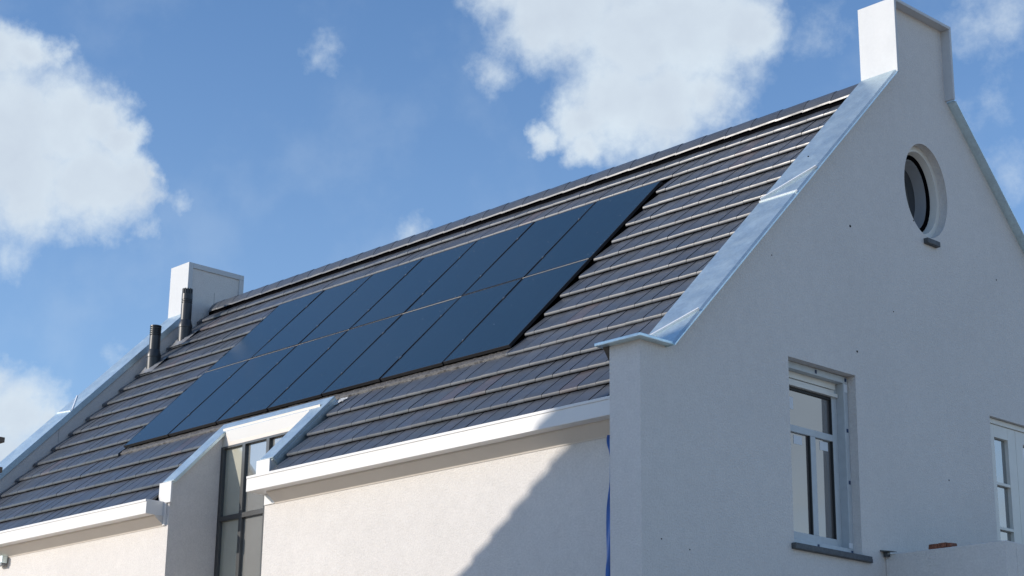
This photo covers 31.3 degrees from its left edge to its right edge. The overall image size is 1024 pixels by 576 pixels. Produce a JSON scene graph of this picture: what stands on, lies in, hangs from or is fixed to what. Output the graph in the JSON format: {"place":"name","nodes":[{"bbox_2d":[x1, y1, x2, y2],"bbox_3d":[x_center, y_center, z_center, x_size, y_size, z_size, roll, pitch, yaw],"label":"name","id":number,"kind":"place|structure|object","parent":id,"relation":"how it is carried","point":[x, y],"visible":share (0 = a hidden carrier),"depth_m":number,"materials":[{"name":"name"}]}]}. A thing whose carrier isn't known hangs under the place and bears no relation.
{"place":"outdoors","nodes":[
{"label":"outdoors","id":0,"kind":"place"},
{"bbox_2d":[0,437,4,472],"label":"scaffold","id":1,"kind":"object","parent":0,"point":[2,439],"visible":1,"depth_m":13.61,"materials":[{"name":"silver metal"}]},
{"bbox_2d":[0,0,1023,575],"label":"house","id":2,"kind":"structure","parent":0,"point":[786,342],"depth_m":19.04,"materials":[{"name":"paint"}]},
{"bbox_2d":[0,555,7,566],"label":"wall lamp","id":3,"kind":"object","parent":2,"relation":"attached to","point":[3,560],"visible":1,"depth_m":24.15,"materials":[{"name":"metal"}]},
{"bbox_2d":[137,324,166,375],"bbox_3d":[-5.573,1.006,28.299,0.274,0.869,0.420,16,-23,-41],"label":"vent pipe","id":4,"kind":"object","parent":2,"relation":"on","point":[154,359],"visible":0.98,"depth_m":28.23,"materials":[{"name":"metal"}]},
{"bbox_2d":[168,288,197,347],"bbox_3d":[-5.179,0.517,28.836,0.276,1.038,0.420,16,-23,-41],"label":"vent pipe","id":5,"kind":"object","parent":2,"relation":"on","point":[185,332],"visible":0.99,"depth_m":28.77,"materials":[{"name":"metal"}]},
{"bbox_2d":[124,360,247,447],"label":"solar panel","id":6,"kind":"object","parent":2,"relation":"attached to","point":[173,415],"visible":1,"depth_m":24.83,"materials":[{"name":"blue"}]},
{"bbox_2d":[168,345,296,435],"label":"solar panel","id":7,"kind":"object","parent":2,"relation":"attached to","point":[223,398],"visible":1,"depth_m":24.08,"materials":[{"name":"blue"}]},
{"bbox_2d":[214,431,288,575],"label":"stair window","id":8,"kind":"structure","parent":2,"relation":"in","point":[240,514],"depth_m":21.85,"materials":[{"name":"grey"}]},
{"bbox_2d":[206,290,323,371],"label":"solar panel","id":9,"kind":"object","parent":2,"relation":"attached to","point":[263,332],"visible":1,"depth_m":26.05,"materials":[{"name":"blue"}]},
{"bbox_2d":[216,330,347,423],"bbox_3d":[-2.937,1.132,23.395,1.077,1.751,0.046,-16,-68,44],"label":"solar panel","id":10,"kind":"object","parent":2,"relation":"attached to","point":[265,392],"visible":1,"depth_m":23.33,"materials":[{"name":"blue"}]},
{"bbox_2d":[251,275,371,358],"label":"solar panel","id":11,"kind":"object","parent":2,"relation":"attached to","point":[309,318],"visible":1,"depth_m":25.29,"materials":[{"name":"blue"}]},
{"bbox_2d":[267,314,401,409],"bbox_3d":[-2.190,0.913,22.647,1.077,1.751,0.047,-16,-68,44],"label":"solar panel","id":12,"kind":"object","parent":2,"relation":"attached to","point":[329,366],"visible":1,"depth_m":22.58,"materials":[{"name":"blue"}]},
{"bbox_2d":[299,258,422,343],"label":"solar panel","id":13,"kind":"object","parent":2,"relation":"attached to","point":[348,313],"visible":1,"depth_m":24.55,"materials":[{"name":"blue"}]},
{"bbox_2d":[322,297,459,395],"bbox_3d":[-1.443,0.694,21.898,1.077,1.751,0.046,-16,-68,44],"label":"solar panel","id":14,"kind":"object","parent":2,"relation":"attached to","point":[384,352],"visible":1,"depth_m":21.83,"materials":[{"name":"blue"}]},
{"bbox_2d":[350,241,476,328],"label":"solar panel","id":15,"kind":"object","parent":2,"relation":"attached to","point":[404,294],"visible":1,"depth_m":23.79,"materials":[{"name":"blue"}]},
{"bbox_2d":[381,278,521,380],"bbox_3d":[-0.696,0.475,21.149,1.077,1.751,0.046,-16,-68,44],"label":"solar panel","id":16,"kind":"object","parent":2,"relation":"attached to","point":[437,343],"visible":1,"depth_m":21.08,"materials":[{"name":"blue"}]},
{"bbox_2d":[405,222,534,312],"bbox_3d":[-0.529,-0.257,23.088,1.077,1.751,0.046,-16,-68,44],"label":"solar panel","id":17,"kind":"object","parent":2,"relation":"attached to","point":[460,276],"visible":1,"depth_m":23.05,"materials":[{"name":"blue"}]},
{"bbox_2d":[443,259,589,364],"bbox_3d":[0.051,0.255,20.401,1.077,1.751,0.046,-16,-68,44],"label":"solar panel","id":18,"kind":"object","parent":2,"relation":"attached to","point":[517,311],"visible":1,"depth_m":20.31,"materials":[{"name":"blue"}]},
{"bbox_2d":[463,202,595,295],"bbox_3d":[0.218,-0.476,22.339,1.077,1.751,0.046,-16,-68,44],"label":"solar panel","id":19,"kind":"object","parent":2,"relation":"attached to","point":[528,249],"visible":1,"depth_m":22.29,"materials":[{"name":"blue"}]},
{"bbox_2d":[525,180,662,276],"bbox_3d":[0.965,-0.696,21.591,1.077,1.751,0.047,-16,-68,44],"label":"solar panel","id":20,"kind":"object","parent":2,"relation":"attached to","point":[594,230],"visible":1,"depth_m":21.53,"materials":[{"name":"blue"}]},
{"bbox_2d":[605,435,609,575],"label":"plastic strip","id":21,"kind":"object","parent":2,"relation":"hanging from","point":[607,572],"visible":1,"depth_m":15.95,"materials":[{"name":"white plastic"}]},
{"bbox_2d":[788,361,872,562],"bbox_3d":[2.979,1.683,17.700,1.240,1.853,0.310,16,-23,-41],"label":"window","id":22,"kind":"structure","parent":2,"relation":"in","point":[819,419],"depth_m":17.84,"materials":[{"name":"paint"}]},
{"bbox_2d":[904,146,940,247],"bbox_3d":[4.417,-0.988,19.941,0.808,1.163,0.355,16,-23,-41],"label":"oval window","id":23,"kind":"structure","parent":2,"relation":"in","point":[921,188],"depth_m":20.17,"materials":[{"name":"beige paint"}]},
{"bbox_2d":[928,542,956,548],"bbox_3d":[4.141,2.479,17.567,0.101,0.051,0.265,16,-23,-41],"label":"brick","id":24,"kind":"object","parent":2,"relation":"on","point":[939,545],"visible":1,"depth_m":17.52,"materials":[{"name":"brown brick"}]},
{"bbox_2d":[990,418,1023,543],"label":"window","id":25,"kind":"structure","parent":2,"relation":"in","point":[1007,440],"depth_m":19.98,"materials":[{"name":"beige paint"}]},
{"bbox_2d":[0,0,1023,461],"label":"sky","id":26,"kind":"structure","parent":0,"point":[265,142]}
]}

